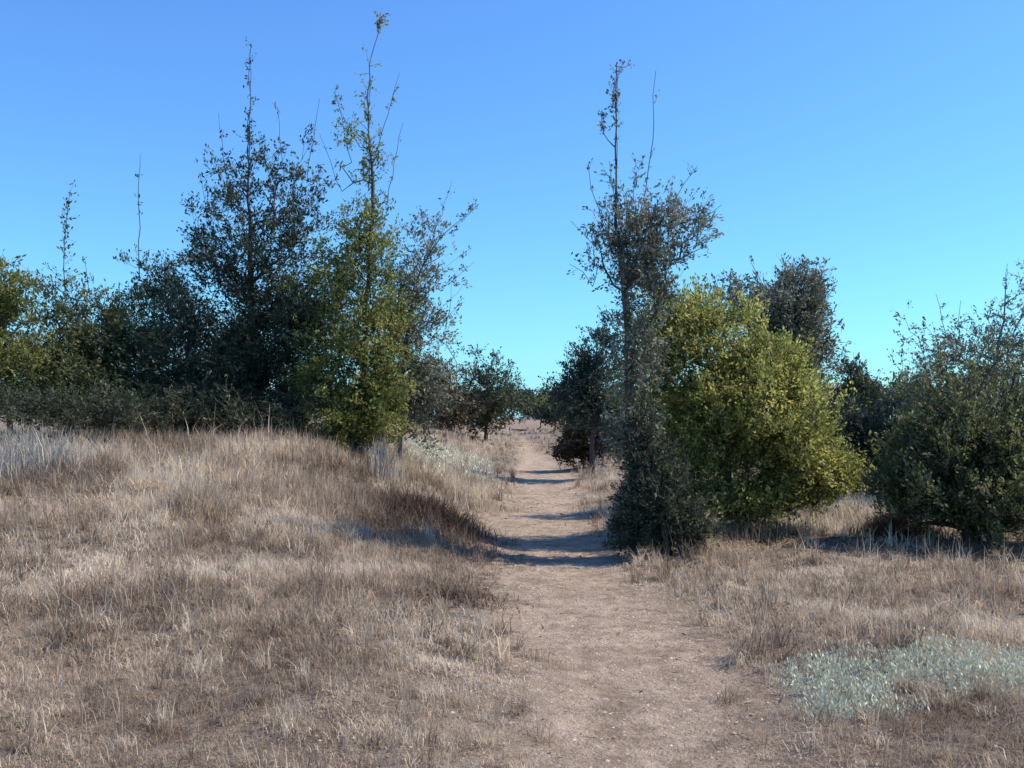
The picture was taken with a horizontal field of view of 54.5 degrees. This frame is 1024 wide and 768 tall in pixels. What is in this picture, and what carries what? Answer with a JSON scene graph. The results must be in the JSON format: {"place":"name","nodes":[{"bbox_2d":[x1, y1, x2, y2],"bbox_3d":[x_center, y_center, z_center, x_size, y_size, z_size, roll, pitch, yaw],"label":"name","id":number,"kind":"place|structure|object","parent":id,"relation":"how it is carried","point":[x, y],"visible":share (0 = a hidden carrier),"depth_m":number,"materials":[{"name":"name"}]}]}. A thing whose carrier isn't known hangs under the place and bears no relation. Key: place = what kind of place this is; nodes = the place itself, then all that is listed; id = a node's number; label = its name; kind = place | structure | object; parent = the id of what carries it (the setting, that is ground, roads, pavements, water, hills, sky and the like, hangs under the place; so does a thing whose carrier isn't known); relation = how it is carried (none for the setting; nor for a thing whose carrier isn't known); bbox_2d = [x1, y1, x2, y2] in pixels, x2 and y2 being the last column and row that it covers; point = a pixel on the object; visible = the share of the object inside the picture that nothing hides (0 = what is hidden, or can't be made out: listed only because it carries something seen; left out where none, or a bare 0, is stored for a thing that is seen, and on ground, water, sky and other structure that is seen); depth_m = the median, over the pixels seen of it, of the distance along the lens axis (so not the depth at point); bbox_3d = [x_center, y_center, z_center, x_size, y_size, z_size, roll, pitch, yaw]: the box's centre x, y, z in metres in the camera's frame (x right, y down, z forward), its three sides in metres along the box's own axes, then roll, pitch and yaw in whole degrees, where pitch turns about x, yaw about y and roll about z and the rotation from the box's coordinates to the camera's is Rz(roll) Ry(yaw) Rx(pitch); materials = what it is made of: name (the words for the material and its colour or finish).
{"place":"outdoors","nodes":[
{"label":"outdoors","id":0,"kind":"place"},
{"bbox_2d":[0,402,1023,767],"bbox_3d":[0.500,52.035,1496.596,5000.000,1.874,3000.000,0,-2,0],"label":"ground","id":1,"kind":"structure","parent":0,"point":[760,690],"depth_m":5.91,"materials":[{"name":"beige plant"}]},
{"bbox_2d":[0,249,74,438],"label":"leafy shrub","id":2,"kind":"object","parent":1,"relation":"on","point":[10,302],"visible":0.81,"depth_m":17.46,"materials":[{"name":"green plant"}]},
{"bbox_2d":[0,417,125,485],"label":"grass tussock","id":3,"kind":"object","parent":1,"relation":"on","point":[20,461],"depth_m":13.34,"materials":[{"name":"plant"}]},
{"bbox_2d":[0,375,169,444],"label":"understory shrub","id":4,"kind":"object","parent":1,"relation":"on","point":[27,405],"visible":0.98,"depth_m":16.21,"materials":[{"name":"green plant"}]},
{"bbox_2d":[0,180,172,431],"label":"broadleaf shrub","id":5,"kind":"object","parent":1,"relation":"on","point":[85,357],"visible":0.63,"depth_m":18.66,"materials":[{"name":"green plant"}]},
{"bbox_2d":[67,170,230,431],"bbox_3d":[-7.293,-1.783,20.910,4.076,6.234,3.707,1,-2,-25],"label":"bluish shrub","id":6,"kind":"object","parent":1,"relation":"on","point":[167,270],"visible":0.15,"depth_m":20.91,"materials":[{"name":"green plant"}]},
{"bbox_2d":[148,473,273,526],"bbox_3d":[-3.633,1.333,11.418,1.461,0.636,1.340,2,-2,-38],"label":"grass tussock","id":7,"kind":"object","parent":1,"relation":"on","point":[203,500],"depth_m":11.34,"materials":[{"name":"beige plant"}]},
{"bbox_2d":[101,374,333,438],"bbox_3d":[-5.158,0.459,17.945,3.945,1.317,2.801,0,-2,0],"label":"understory shrub","id":8,"kind":"object","parent":1,"relation":"on","point":[179,406],"visible":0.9,"depth_m":17.51,"materials":[{"name":"green plant"}]},
{"bbox_2d":[92,39,362,432],"bbox_3d":[-5.282,-2.780,19.582,4.874,8.285,4.456,0,-2,0],"label":"broadleaf tree","id":9,"kind":"object","parent":1,"relation":"on","point":[247,358],"visible":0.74,"depth_m":19.13,"materials":[{"name":"green plant"}]},
{"bbox_2d":[268,378,350,415],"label":"background tree","id":10,"kind":"object","parent":1,"relation":"on","point":[309,403],"visible":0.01,"depth_m":65.42,"materials":[{"name":"green plant"}]},
{"bbox_2d":[272,10,424,452],"bbox_3d":[-3.030,-2.828,18.571,2.862,8.448,2.468,-1,-2,21],"label":"broadleaf tree","id":11,"kind":"object","parent":1,"relation":"on","point":[352,412],"visible":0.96,"depth_m":18.33,"materials":[{"name":"green plant"}]},
{"bbox_2d":[361,429,406,489],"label":"grass tussock","id":12,"kind":"object","parent":1,"relation":"on","point":[380,464],"depth_m":16.51,"materials":[{"name":"plant"}]},
{"bbox_2d":[356,182,478,460],"bbox_3d":[-2.013,-1.266,20.555,2.665,5.927,1.972,0,-2,0],"label":"thin tree","id":13,"kind":"object","parent":1,"relation":"on","point":[431,387],"visible":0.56,"depth_m":20.45,"materials":[{"name":"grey plant"}]},
{"bbox_2d":[347,482,512,546],"bbox_3d":[-1.074,1.689,13.210,2.176,0.876,2.420,0,-2,0],"label":"dry bush","id":14,"kind":"object","parent":1,"relation":"on","point":[450,514],"visible":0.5,"depth_m":12.92,"materials":[{"name":"brown plant"}]},
{"bbox_2d":[405,347,494,432],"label":"distant shrub","id":15,"kind":"object","parent":1,"relation":"on","point":[459,407],"visible":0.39,"depth_m":41.35,"materials":[{"name":"green plant"}]},
{"bbox_2d":[376,578,542,617],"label":"dry grass","id":16,"kind":"structure","parent":1,"relation":"on","point":[455,595],"depth_m":8.63,"materials":[{"name":"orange plant"}]},
{"bbox_2d":[436,341,539,440],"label":"distant shrub","id":17,"kind":"object","parent":1,"relation":"on","point":[503,400],"visible":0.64,"depth_m":43.52,"materials":[{"name":"green plant"}]},
{"bbox_2d":[453,380,534,427],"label":"background tree","id":18,"kind":"object","parent":1,"relation":"on","point":[512,398],"visible":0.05,"depth_m":83.88,"materials":[{"name":"green plant"}]},
{"bbox_2d":[516,382,549,425],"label":"distant tree","id":19,"kind":"object","parent":1,"relation":"on","point":[527,391],"visible":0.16,"depth_m":79.31,"materials":[{"name":"green plant"}]},
{"bbox_2d":[527,386,554,416],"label":"background tree","id":20,"kind":"object","parent":1,"relation":"on","point":[543,398],"visible":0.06,"depth_m":77.49,"materials":[{"name":"green plant"}]},
{"bbox_2d":[532,397,579,432],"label":"distant shrub","id":21,"kind":"object","parent":1,"relation":"on","point":[547,411],"visible":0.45,"depth_m":59.55,"materials":[{"name":"green plant"}]},
{"bbox_2d":[546,412,618,469],"bbox_3d":[2.500,1.686,30.989,2.888,2.434,2.256,0,-2,0],"label":"path side shrub","id":22,"kind":"object","parent":1,"relation":"on","point":[569,447],"visible":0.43,"depth_m":30.68,"materials":[{"name":"green plant"}]},
{"bbox_2d":[538,305,648,476],"bbox_3d":[2.325,0.224,26.807,3.262,4.720,2.774,0,-2,0],"label":"blue green tree","id":23,"kind":"object","parent":1,"relation":"on","point":[581,388],"visible":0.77,"depth_m":26.74,"materials":[{"name":"green plant"}]},
{"bbox_2d":[596,478,623,544],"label":"grass tussock","id":24,"kind":"object","parent":1,"relation":"on","point":[610,533],"depth_m":13.21,"materials":[{"name":"plant"}]},
{"bbox_2d":[604,382,679,414],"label":"background tree","id":25,"kind":"object","parent":1,"relation":"on","point":[651,401],"visible":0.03,"depth_m":65.05,"materials":[{"name":"green plant"}]},
{"bbox_2d":[567,59,723,555],"bbox_3d":[1.637,-0.930,12.053,1.896,6.103,1.520,-1,-2,17],"label":"tall thin tree","id":26,"kind":"object","parent":1,"relation":"on","point":[633,272],"visible":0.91,"depth_m":11.93,"materials":[{"name":"green plant"}]},
{"bbox_2d":[602,387,734,556],"bbox_3d":[1.824,1.057,11.685,1.568,2.080,1.300,0,-2,0],"label":"dark bush","id":27,"kind":"object","parent":1,"relation":"on","point":[670,513],"visible":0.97,"depth_m":11.60,"materials":[{"name":"green plant"}]},
{"bbox_2d":[646,382,698,418],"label":"background tree","id":28,"kind":"object","parent":1,"relation":"on","point":[665,400],"visible":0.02,"depth_m":60.25,"materials":[{"name":"green plant"}]},
{"bbox_2d":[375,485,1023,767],"bbox_3d":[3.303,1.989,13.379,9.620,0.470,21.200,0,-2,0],"label":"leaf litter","id":29,"kind":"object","parent":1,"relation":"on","point":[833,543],"visible":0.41,"depth_m":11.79,"materials":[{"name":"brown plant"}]},
{"bbox_2d":[379,434,1023,722],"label":"herbs","id":30,"kind":"object","parent":1,"relation":"on","point":[967,664],"visible":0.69,"depth_m":5.93,"materials":[{"name":"green plant"}]},
{"bbox_2d":[603,269,892,539],"bbox_3d":[3.253,0.265,13.507,3.374,3.773,3.351,2,-3,-42],"label":"round bush","id":31,"kind":"object","parent":1,"relation":"on","point":[765,413],"visible":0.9,"depth_m":13.20,"materials":[{"name":"green plant"}]},
{"bbox_2d":[703,252,851,404],"bbox_3d":[4.617,-0.016,17.565,2.558,4.543,2.242,0,-2,0],"label":"grey green tree","id":32,"kind":"object","parent":1,"relation":"on","point":[794,308],"visible":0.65,"depth_m":17.18,"materials":[{"name":"green plant"}]},
{"bbox_2d":[823,352,903,416],"bbox_3d":[9.447,0.788,27.084,2.545,3.366,2.485,0,-2,0],"label":"small broadleaf tree","id":33,"kind":"object","parent":1,"relation":"on","point":[861,379],"visible":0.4,"depth_m":26.74,"materials":[{"name":"green plant"}]},
{"bbox_2d":[819,385,911,499],"bbox_3d":[6.557,1.121,18.446,2.681,2.254,2.182,0,-2,0],"label":"blue green shrub","id":34,"kind":"object","parent":1,"relation":"on","point":[861,422],"visible":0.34,"depth_m":18.21,"materials":[{"name":"green plant"}]},
{"bbox_2d":[838,508,952,540],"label":"dry bush","id":35,"kind":"object","parent":1,"relation":"on","point":[881,531],"visible":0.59,"depth_m":13.09,"materials":[{"name":"orange plant"}]},
{"bbox_2d":[867,370,963,416],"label":"background tree","id":36,"kind":"object","parent":1,"relation":"on","point":[903,392],"visible":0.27,"depth_m":61.64,"materials":[{"name":"green plant"}]},
{"bbox_2d":[857,325,1023,554],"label":"sprawling shrub","id":37,"kind":"object","parent":1,"relation":"on","point":[959,466],"visible":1,"depth_m":12.04,"materials":[{"name":"green plant"}]},
{"bbox_2d":[887,260,1023,411],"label":"pale thin tree","id":38,"kind":"object","parent":1,"relation":"on","point":[953,356],"visible":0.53,"depth_m":18.00,"materials":[{"name":"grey plant"}]},
{"bbox_2d":[931,374,997,412],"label":"background tree","id":39,"kind":"object","parent":1,"relation":"on","point":[956,396],"visible":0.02,"depth_m":65.54,"materials":[{"name":"green plant"}]},
{"bbox_2d":[986,378,1021,409],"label":"background tree","id":40,"kind":"object","parent":1,"relation":"on","point":[1006,393],"visible":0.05,"depth_m":59.83,"materials":[{"name":"green plant"}]},
{"bbox_2d":[0,0,1023,417],"label":"sky","id":41,"kind":"structure","parent":0,"point":[883,140],"materials":[{"name":"blue"}]},
{"bbox_2d":[484,440,752,767],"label":"path","id":42,"kind":"structure","parent":0,"point":[541,476],"depth_m":6.98,"materials":[{"name":"brown soil"}]},
{"bbox_2d":[185,494,997,767],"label":"gravel","id":43,"kind":"structure","parent":42,"relation":"on","point":[609,748],"depth_m":6.54,"materials":[{"name":"beige gravel"}]},
{"bbox_2d":[820,377,884,401],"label":"background tree","id":44,"kind":"object","parent":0,"point":[842,386],"visible":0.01,"depth_m":69.52,"materials":[{"name":"green plant"}]}
]}

